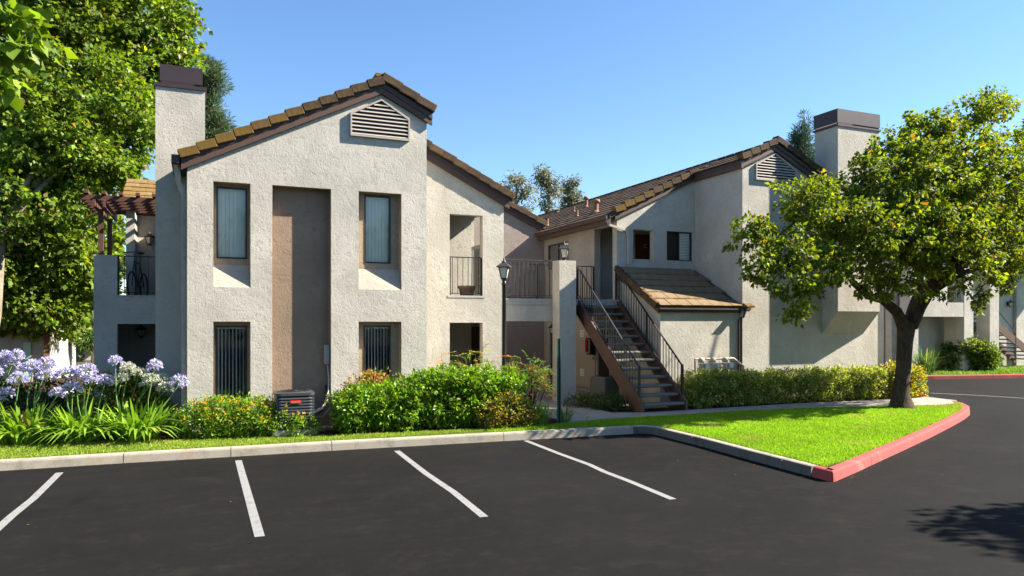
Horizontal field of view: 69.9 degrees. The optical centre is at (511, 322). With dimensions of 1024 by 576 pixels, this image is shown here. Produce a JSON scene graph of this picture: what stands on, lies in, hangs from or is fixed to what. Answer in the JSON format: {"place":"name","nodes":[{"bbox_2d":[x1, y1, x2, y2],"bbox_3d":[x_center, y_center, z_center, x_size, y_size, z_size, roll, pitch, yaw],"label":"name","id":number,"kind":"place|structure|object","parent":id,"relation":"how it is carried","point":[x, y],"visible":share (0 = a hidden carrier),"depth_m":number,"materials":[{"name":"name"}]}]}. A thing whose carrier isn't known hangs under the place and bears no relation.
{"place":"outdoors","nodes":[
{"label":"outdoors","id":0,"kind":"place"},
{"bbox_2d":[76,360,90,368],"bbox_3d":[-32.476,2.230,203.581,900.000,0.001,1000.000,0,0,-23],"label":"ground","id":1,"kind":"structure","parent":0,"point":[78,363],"depth_m":40.99,"materials":[{"name":"beige concrete"}]},
{"bbox_2d":[0,327,75,382],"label":"neighbour house","id":2,"kind":"structure","parent":1,"relation":"on","point":[61,353],"depth_m":25.56,"materials":[{"name":"paint"}]},
{"bbox_2d":[23,342,30,379],"bbox_3d":[-16.829,1.332,25.413,0.220,1.295,0.037,0,0,-23],"label":"door","id":3,"kind":"structure","parent":2,"relation":"in","point":[26,345],"depth_m":25.40,"materials":[{"name":"grey glass"}]},
{"bbox_2d":[72,290,93,360],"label":"evergreen tree","id":4,"kind":"object","parent":1,"relation":"on","point":[80,356],"visible":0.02,"depth_m":41.81,"materials":[{"name":"green plant"}]},
{"bbox_2d":[76,351,90,359],"bbox_3d":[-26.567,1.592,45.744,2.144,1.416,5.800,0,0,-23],"label":"neighbour house","id":5,"kind":"structure","parent":1,"relation":"on","point":[86,357],"depth_m":43.57,"materials":[{"name":"paint"}]},
{"bbox_2d":[112,251,125,294],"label":"evergreen tree","id":6,"kind":"object","parent":1,"relation":"on","point":[121,269],"visible":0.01,"depth_m":60.29,"materials":[{"name":"green plant"}]},
{"bbox_2d":[317,428,337,430],"bbox_3d":[-3.383,2.047,14.049,0.700,0.045,0.100,0,0,-23],"label":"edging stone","id":7,"kind":"object","parent":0,"point":[329,429],"visible":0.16,"depth_m":13.96,"materials":[{"name":"stone"}]},
{"bbox_2d":[0,407,960,466],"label":"lawn","id":8,"kind":"structure","parent":0,"point":[484,431],"depth_m":12.66,"materials":[{"name":"green plant"}]},
{"bbox_2d":[484,402,962,465],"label":"lawn grass","id":9,"kind":"structure","parent":8,"relation":"on","point":[901,421],"depth_m":14.39,"materials":[{"name":"green plant"}]},
{"bbox_2d":[722,84,1023,408],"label":"pear tree","id":10,"kind":"object","parent":8,"relation":"on","point":[972,214],"visible":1,"depth_m":16.16,"materials":[{"name":"green plant"}]},
{"bbox_2d":[0,369,1023,575],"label":"parking lot","id":11,"kind":"structure","parent":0,"point":[390,511],"depth_m":8.49,"materials":[{"name":"black asphalt"}]},
{"bbox_2d":[0,0,78,112],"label":"sycamore tree","id":12,"kind":"object","parent":11,"relation":"on","point":[19,53],"visible":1,"depth_m":8.65,"materials":[{"name":"green plant"}]},
{"bbox_2d":[69,311,93,375],"bbox_3d":[-17.340,0.658,30.001,1.824,3.094,1.641,0,0,-23],"label":"pine tree","id":13,"kind":"object","parent":11,"relation":"on","point":[86,342],"visible":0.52,"depth_m":29.83,"materials":[{"name":"green plant"}]},
{"bbox_2d":[192,51,238,139],"bbox_3d":[-14.889,-5.557,35.987,2.880,15.520,2.528,0,0,-23],"label":"pine tree","id":14,"kind":"object","parent":11,"relation":"on","point":[216,122],"visible":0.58,"depth_m":35.74,"materials":[{"name":"green plant"}]},
{"bbox_2d":[94,64,515,434],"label":"apartment building","id":15,"kind":"structure","parent":11,"relation":"on","point":[284,248],"depth_m":14.51,"materials":[{"name":"paint"}]},
{"bbox_2d":[79,190,154,254],"bbox_3d":[-9.427,-1.907,18.908,2.735,2.415,2.820,0,0,-23],"label":"pergola","id":16,"kind":"object","parent":15,"relation":"on","point":[104,205],"visible":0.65,"depth_m":17.83,"materials":[{"name":"brown wood"}]},
{"bbox_2d":[123,251,147,294],"bbox_3d":[-9.573,-1.210,18.747,0.507,1.240,1.700,0,0,-11],"label":"bicycle","id":17,"kind":"object","parent":15,"relation":"on","point":[140,270],"visible":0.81,"depth_m":18.68,"materials":[{"name":"black metal"}]},
{"bbox_2d":[135,324,146,337],"bbox_3d":[-10.000,0.224,19.764,0.244,0.382,0.278,0,0,10],"label":"wall lantern","id":18,"kind":"object","parent":15,"relation":"attached to","point":[141,329],"depth_m":19.68,"materials":[{"name":"black metal"}]},
{"bbox_2d":[143,231,154,245],"bbox_3d":[-9.816,-2.276,19.842,0.244,0.382,0.278,0,0,10],"label":"wall lantern","id":19,"kind":"object","parent":15,"relation":"attached to","point":[149,237],"depth_m":19.76,"materials":[{"name":"black metal"}]},
{"bbox_2d":[215,326,246,399],"bbox_3d":[-5.408,0.760,14.081,0.596,1.436,0.542,0,0,-23],"label":"window","id":20,"kind":"structure","parent":15,"relation":"in","point":[230,341],"depth_m":14.26,"materials":[{"name":"grey glass"}]},
{"bbox_2d":[216,186,246,258],"bbox_3d":[-5.399,-1.885,14.085,0.576,1.386,0.542,0,0,-23],"label":"window","id":21,"kind":"structure","parent":15,"relation":"in","point":[231,202],"depth_m":13.91,"materials":[{"name":"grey glass"}]},
{"bbox_2d":[314,364,329,416],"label":"air conditioner pipes","id":22,"kind":"object","parent":15,"relation":"attached to","point":[319,410],"visible":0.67,"depth_m":14.23,"materials":[{"name":"plastic"}]},
{"bbox_2d":[324,345,329,363],"bbox_3d":[-3.659,0.630,14.467,0.100,0.380,0.125,0,0,-23],"label":"service box","id":23,"kind":"object","parent":15,"relation":"attached to","point":[326,354],"visible":1,"depth_m":14.41,"materials":[{"name":"grey metal"}]},
{"bbox_2d":[363,326,390,384],"bbox_3d":[-2.851,0.760,15.172,0.596,1.436,0.542,0,0,-23],"label":"window","id":24,"kind":"structure","parent":15,"relation":"in","point":[376,339],"depth_m":15.37,"materials":[{"name":"black glass"}]},
{"bbox_2d":[364,195,390,263],"bbox_3d":[-2.842,-1.900,15.176,0.576,1.416,0.542,0,0,-23],"label":"window","id":25,"kind":"structure","parent":15,"relation":"in","point":[377,209],"depth_m":15.01,"materials":[{"name":"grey glass"}]},
{"bbox_2d":[458,285,475,295],"bbox_3d":[-1.109,-0.750,17.944,0.445,0.300,0.445,0,0,-23],"label":"plant pot","id":26,"kind":"object","parent":15,"relation":"on","point":[466,289],"visible":0.75,"depth_m":17.78,"materials":[{"name":"brown ceramic"}]},
{"bbox_2d":[471,245,479,295],"bbox_3d":[-0.809,-1.325,18.789,0.055,1.350,1.200,0,0,-23],"label":"patio door","id":27,"kind":"structure","parent":15,"relation":"in","point":[478,246],"depth_m":19.26,"materials":[{"name":"white paint"}]},
{"bbox_2d":[471,326,479,367],"bbox_3d":[-0.809,1.060,18.789,0.055,1.920,1.200,0,0,-23],"label":"door","id":28,"kind":"structure","parent":15,"relation":"in","point":[475,331],"depth_m":19.05,"materials":[{"name":"black"}]},
{"bbox_2d":[0,440,675,536],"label":"bay lines","id":29,"kind":"object","parent":11,"relation":"on","point":[257,528],"visible":1,"depth_m":9.53,"materials":[{"name":"white paint"}]},
{"bbox_2d":[0,425,818,475],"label":"kerb","id":30,"kind":"structure","parent":11,"relation":"on","point":[790,464],"depth_m":12.34,"materials":[{"name":"concrete"}]},
{"bbox_2d":[0,377,954,467],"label":"planting bed","id":31,"kind":"object","parent":11,"relation":"on","point":[165,436],"visible":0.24,"depth_m":17.39,"materials":[{"name":"soil"}]},
{"bbox_2d":[0,348,28,434],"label":"agapanthus","id":32,"kind":"object","parent":31,"relation":"on","point":[9,355],"visible":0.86,"depth_m":12.80,"materials":[{"name":"purple plant"}]},
{"bbox_2d":[0,356,78,445],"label":"agapanthus","id":33,"kind":"object","parent":31,"relation":"on","point":[27,419],"visible":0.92,"depth_m":12.51,"materials":[{"name":"green plant"}]},
{"bbox_2d":[0,375,101,421],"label":"dark shrub","id":34,"kind":"object","parent":31,"relation":"on","point":[23,399],"visible":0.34,"depth_m":14.77,"materials":[{"name":"green plant"}]},
{"bbox_2d":[15,362,128,444],"bbox_3d":[-7.556,1.367,12.657,2.084,1.385,2.383,0,0,-23],"label":"agapanthus","id":35,"kind":"object","parent":31,"relation":"on","point":[71,426],"visible":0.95,"depth_m":12.54,"materials":[{"name":"green plant"}]},
{"bbox_2d":[0,0,212,344],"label":"sycamore tree","id":36,"kind":"object","parent":31,"relation":"on","point":[69,127],"visible":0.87,"depth_m":23.48,"materials":[{"name":"green plant"}]},
{"bbox_2d":[63,369,176,419],"bbox_3d":[-7.181,1.443,13.440,2.010,1.365,0.891,0,0,-9],"label":"dark shrub","id":37,"kind":"object","parent":31,"relation":"on","point":[129,389],"visible":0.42,"depth_m":13.30,"materials":[{"name":"green plant"}]},
{"bbox_2d":[62,355,199,442],"bbox_3d":[-6.540,1.310,12.846,2.321,1.500,2.279,0,0,-23],"label":"agapanthus","id":38,"kind":"object","parent":31,"relation":"on","point":[149,425],"visible":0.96,"depth_m":12.68,"materials":[{"name":"green plant"}]},
{"bbox_2d":[113,361,173,417],"bbox_3d":[-6.646,1.365,13.218,1.037,1.378,0.551,0,0,-23],"label":"agapanthus","id":39,"kind":"object","parent":31,"relation":"on","point":[157,377],"visible":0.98,"depth_m":13.20,"materials":[{"name":"white plant"}]},
{"bbox_2d":[165,391,325,439],"bbox_3d":[-4.771,1.691,13.201,2.756,0.935,0.934,0,0,-16],"label":"lantana bush","id":40,"kind":"object","parent":31,"relation":"on","point":[203,418],"visible":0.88,"depth_m":13.01,"materials":[{"name":"green plant"}]},
{"bbox_2d":[273,389,316,435],"bbox_3d":[-4.029,1.633,13.524,0.762,0.774,0.762,0,0,-21],"label":"air conditioner","id":41,"kind":"object","parent":31,"relation":"on","point":[299,400],"visible":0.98,"depth_m":13.22,"materials":[{"name":"metal"}]},
{"bbox_2d":[329,366,394,428],"bbox_3d":[-2.877,1.501,14.193,1.397,1.283,0.783,0,0,-42],"label":"red tipped bush","id":42,"kind":"object","parent":31,"relation":"on","point":[371,373],"visible":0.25,"depth_m":14.25,"materials":[{"name":"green plant"}]},
{"bbox_2d":[326,362,533,434],"bbox_3d":[-1.544,1.492,14.322,4.141,1.452,1.334,0,0,-23],"label":"green bush","id":43,"kind":"object","parent":31,"relation":"on","point":[449,397],"visible":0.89,"depth_m":13.99,"materials":[{"name":"green plant"}]},
{"bbox_2d":[427,355,443,371],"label":"feathery shrub","id":44,"kind":"object","parent":31,"relation":"on","point":[439,363],"visible":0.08,"depth_m":15.93,"materials":[{"name":"orange plant"}]},
{"bbox_2d":[441,342,498,371],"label":"feathery shrub","id":45,"kind":"object","parent":31,"relation":"on","point":[475,364],"visible":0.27,"depth_m":15.66,"materials":[{"name":"green plant"}]},
{"bbox_2d":[496,258,511,370],"bbox_3d":[-0.171,0.330,15.745,0.290,3.460,0.290,0,0,10],"label":"street lamp","id":46,"kind":"object","parent":31,"relation":"on","point":[503,267],"visible":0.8,"depth_m":15.70,"materials":[{"name":"black metal"}]},
{"bbox_2d":[474,389,542,429],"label":"variegated bush","id":47,"kind":"object","parent":31,"relation":"on","point":[515,416],"visible":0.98,"depth_m":14.19,"materials":[{"name":"green plant"}]},
{"bbox_2d":[498,350,561,406],"bbox_3d":[0.383,1.318,15.722,1.390,1.511,1.302,0,0,-23],"label":"feathery shrub","id":48,"kind":"object","parent":31,"relation":"on","point":[540,380],"visible":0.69,"depth_m":15.74,"materials":[{"name":"green plant"}]},
{"bbox_2d":[520,397,554,426],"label":"grass clump","id":49,"kind":"object","parent":31,"relation":"on","point":[543,421],"visible":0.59,"depth_m":14.57,"materials":[{"name":"green plant"}]},
{"bbox_2d":[557,338,560,423],"bbox_3d":[0.945,1.200,14.812,0.090,1.760,0.035,0,0,-23],"label":"sign post","id":50,"kind":"object","parent":31,"relation":"on","point":[558,380],"visible":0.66,"depth_m":14.82,"materials":[{"name":"green metal"}]},
{"bbox_2d":[550,404,588,422],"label":"day lily","id":51,"kind":"object","parent":31,"relation":"on","point":[564,417],"visible":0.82,"depth_m":15.14,"materials":[{"name":"green plant"}]},
{"bbox_2d":[574,391,594,406],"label":"day lily","id":52,"kind":"object","parent":31,"relation":"on","point":[587,396],"visible":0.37,"depth_m":17.95,"materials":[{"name":"green plant"}]},
{"bbox_2d":[561,391,632,411],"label":"shrub","id":53,"kind":"object","parent":31,"relation":"on","point":[614,401],"visible":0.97,"depth_m":17.25,"materials":[{"name":"green plant"}]},
{"bbox_2d":[675,366,750,408],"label":"hedge bush","id":54,"kind":"object","parent":31,"relation":"on","point":[701,392],"visible":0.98,"depth_m":17.92,"materials":[{"name":"green plant"}]},
{"bbox_2d":[694,356,743,375],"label":"water valves","id":55,"kind":"object","parent":31,"relation":"on","point":[710,365],"visible":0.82,"depth_m":18.52,"materials":[{"name":"white metal"}]},
{"bbox_2d":[732,365,801,404],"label":"hedge bush","id":56,"kind":"object","parent":31,"relation":"on","point":[767,385],"visible":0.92,"depth_m":18.54,"materials":[{"name":"green plant"}]},
{"bbox_2d":[789,363,858,401],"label":"hedge bush","id":57,"kind":"object","parent":31,"relation":"on","point":[822,383],"visible":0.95,"depth_m":19.18,"materials":[{"name":"green plant"}]},
{"bbox_2d":[843,363,888,399],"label":"hedge bush","id":58,"kind":"object","parent":31,"relation":"on","point":[870,378],"visible":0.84,"depth_m":19.70,"materials":[{"name":"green plant"}]},
{"bbox_2d":[877,360,928,397],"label":"hedge bush","id":59,"kind":"object","parent":31,"relation":"on","point":[916,377],"visible":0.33,"depth_m":20.16,"materials":[{"name":"yellow plant"}]},
{"bbox_2d":[55,435,936,482],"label":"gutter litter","id":60,"kind":"object","parent":11,"relation":"on","point":[496,441],"visible":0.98,"depth_m":11.96,"materials":[{"name":"brown plant"}]},
{"bbox_2d":[474,108,880,401],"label":"apartment building","id":61,"kind":"structure","parent":11,"relation":"on","point":[657,243],"depth_m":20.06,"materials":[{"name":"paint"}]},
{"bbox_2d":[548,323,552,334],"bbox_3d":[1.303,0.194,23.358,0.278,0.382,0.244,0,0,10],"label":"wall lantern","id":62,"kind":"object","parent":61,"relation":"attached to","point":[550,327],"depth_m":23.30,"materials":[{"name":"black metal"}]},
{"bbox_2d":[551,335,552,384],"bbox_3d":[1.381,1.075,23.702,0.040,1.910,0.420,0,0,-23],"label":"door","id":63,"kind":"structure","parent":61,"relation":"in","point":[551,335],"depth_m":23.80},
{"bbox_2d":[548,241,567,269],"bbox_3d":[1.507,-2.130,23.343,0.072,0.796,1.436,0,0,-23],"label":"window","id":64,"kind":"structure","parent":61,"relation":"in","point":[554,253],"depth_m":23.65,"materials":[{"name":"grey glass"}]},
{"bbox_2d":[558,242,569,259],"bbox_3d":[1.358,-1.854,19.017,0.275,0.507,0.275,0,0,10],"label":"post lantern","id":65,"kind":"object","parent":61,"relation":"on","point":[563,248],"visible":0.91,"depth_m":18.95,"materials":[{"name":"white glass"}]},
{"bbox_2d":[583,196,588,207],"bbox_3d":[2.627,-4.229,25.947,0.260,0.493,0.260,0,0,-23],"label":"roof vent pipe","id":66,"kind":"object","parent":61,"relation":"on","point":[585,198],"visible":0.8,"depth_m":25.89,"materials":[{"name":"metal"}]},
{"bbox_2d":[576,321,595,387],"bbox_3d":[2.139,0.920,21.667,0.057,1.960,1.260,0,0,-23],"label":"closet door","id":67,"kind":"structure","parent":61,"relation":"in","point":[585,364],"depth_m":21.75,"materials":[{"name":"beige paint"}]},
{"bbox_2d":[585,337,595,354],"bbox_3d":[2.230,0.660,21.075,0.290,0.520,0.220,0,0,-23],"label":"fire extinguisher cabinet","id":68,"kind":"object","parent":61,"relation":"attached to","point":[590,348],"visible":0.94,"depth_m":21.00,"materials":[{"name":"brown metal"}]},
{"bbox_2d":[590,199,599,213],"bbox_3d":[2.526,-3.473,22.090,0.357,0.518,0.357,0,0,-23],"label":"roof vent pipe","id":69,"kind":"object","parent":61,"relation":"on","point":[595,202],"visible":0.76,"depth_m":22.01,"materials":[{"name":"metal"}]},
{"bbox_2d":[599,326,608,374],"bbox_3d":[2.645,1.065,20.741,0.040,1.930,0.640,0,0,-23],"label":"door","id":70,"kind":"structure","parent":61,"relation":"in","point":[603,369],"depth_m":20.85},
{"bbox_2d":[635,234,649,259],"bbox_3d":[4.153,-1.670,22.367,0.850,2.020,0.082,0,0,-23],"label":"door","id":71,"kind":"structure","parent":61,"relation":"in","point":[642,242],"depth_m":22.26,"materials":[{"name":"brown paint"}]},
{"bbox_2d":[667,231,691,260],"bbox_3d":[4.696,-2.175,21.016,0.906,0.866,0.342,0,0,-23],"label":"window","id":72,"kind":"structure","parent":61,"relation":"in","point":[679,244],"depth_m":21.07,"materials":[{"name":"black glass"}]},
{"bbox_2d":[812,395,969,481],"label":"red kerb","id":73,"kind":"structure","parent":11,"relation":"on","point":[839,471],"depth_m":11.95,"materials":[{"name":"paint"}]},
{"bbox_2d":[921,374,1023,378],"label":"red kerb","id":74,"kind":"structure","parent":11,"relation":"on","point":[989,376],"depth_m":28.72,"materials":[{"name":"paint"}]},
{"bbox_2d":[0,0,1023,294],"label":"sky","id":75,"kind":"structure","parent":0,"point":[615,94],"materials":[{"name":"blue"}]},
{"bbox_2d":[520,384,667,409],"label":"courtyard floor","id":76,"kind":"structure","parent":0,"point":[546,398],"depth_m":20.41,"materials":[{"name":"concrete"}]},
{"bbox_2d":[590,375,618,402],"bbox_3d":[2.395,1.703,18.905,0.627,0.674,0.627,0,0,-37],"label":"air conditioner","id":77,"kind":"object","parent":76,"relation":"on","point":[602,383],"visible":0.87,"depth_m":18.69,"materials":[{"name":"metal"}]},
{"bbox_2d":[535,397,956,421],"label":"sidewalk","id":78,"kind":"structure","parent":0,"point":[580,413],"depth_m":17.38,"materials":[{"name":"concrete"}]},
{"bbox_2d":[576,266,687,412],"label":"staircase","id":79,"kind":"structure","parent":78,"relation":"on","point":[673,392],"depth_m":18.11,"materials":[{"name":"metal"}]},
{"bbox_2d":[919,365,1023,374],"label":"lawn","id":80,"kind":"structure","parent":0,"point":[977,374],"depth_m":29.03,"materials":[{"name":"green plant"}]},
{"bbox_2d":[498,170,540,212],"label":"eucalyptus tree","id":81,"kind":"object","parent":80,"relation":"on","point":[517,181],"visible":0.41,"depth_m":61.80,"materials":[{"name":"green plant"}]},
{"bbox_2d":[530,163,566,214],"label":"eucalyptus tree","id":82,"kind":"object","parent":80,"relation":"on","point":[543,178],"visible":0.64,"depth_m":63.82,"materials":[{"name":"green plant"}]},
{"bbox_2d":[558,173,585,206],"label":"eucalyptus tree","id":83,"kind":"object","parent":80,"relation":"on","point":[572,197],"visible":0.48,"depth_m":65.75,"materials":[{"name":"green plant"}]},
{"bbox_2d":[786,109,814,161],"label":"pine tree","id":84,"kind":"object","parent":80,"relation":"on","point":[802,143],"visible":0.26,"depth_m":43.69,"materials":[{"name":"green plant"}]},
{"bbox_2d":[912,342,945,372],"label":"yucca","id":85,"kind":"object","parent":80,"relation":"on","point":[927,358],"visible":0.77,"depth_m":28.99,"materials":[{"name":"green plant"}]},
{"bbox_2d":[878,213,1023,370],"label":"apartment building","id":86,"kind":"structure","parent":80,"relation":"on","point":[941,322],"depth_m":31.70,"materials":[{"name":"paint"}]},
{"bbox_2d":[973,310,1023,362],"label":"staircase","id":87,"kind":"structure","parent":86,"relation":"attached to","point":[1013,339],"depth_m":33.38,"materials":[{"name":"metal"}]},
{"bbox_2d":[1007,299,1013,306],"bbox_3d":[23.726,-0.926,34.900,0.244,0.382,0.278,0,0,10],"label":"wall lantern","id":88,"kind":"object","parent":86,"relation":"attached to","point":[1010,303],"depth_m":34.82,"materials":[{"name":"black metal"}]},
{"bbox_2d":[936,335,982,369],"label":"distant shrub","id":89,"kind":"object","parent":80,"relation":"on","point":[950,359],"visible":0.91,"depth_m":31.15,"materials":[{"name":"green plant"}]},
{"bbox_2d":[967,339,1000,370],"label":"distant shrub","id":90,"kind":"object","parent":80,"relation":"on","point":[975,365],"visible":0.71,"depth_m":30.79,"materials":[{"name":"green plant"}]},
{"bbox_2d":[970,340,1004,370],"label":"distant shrub","id":91,"kind":"object","parent":80,"relation":"on","point":[997,358],"visible":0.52,"depth_m":30.80,"materials":[{"name":"green plant"}]}
]}

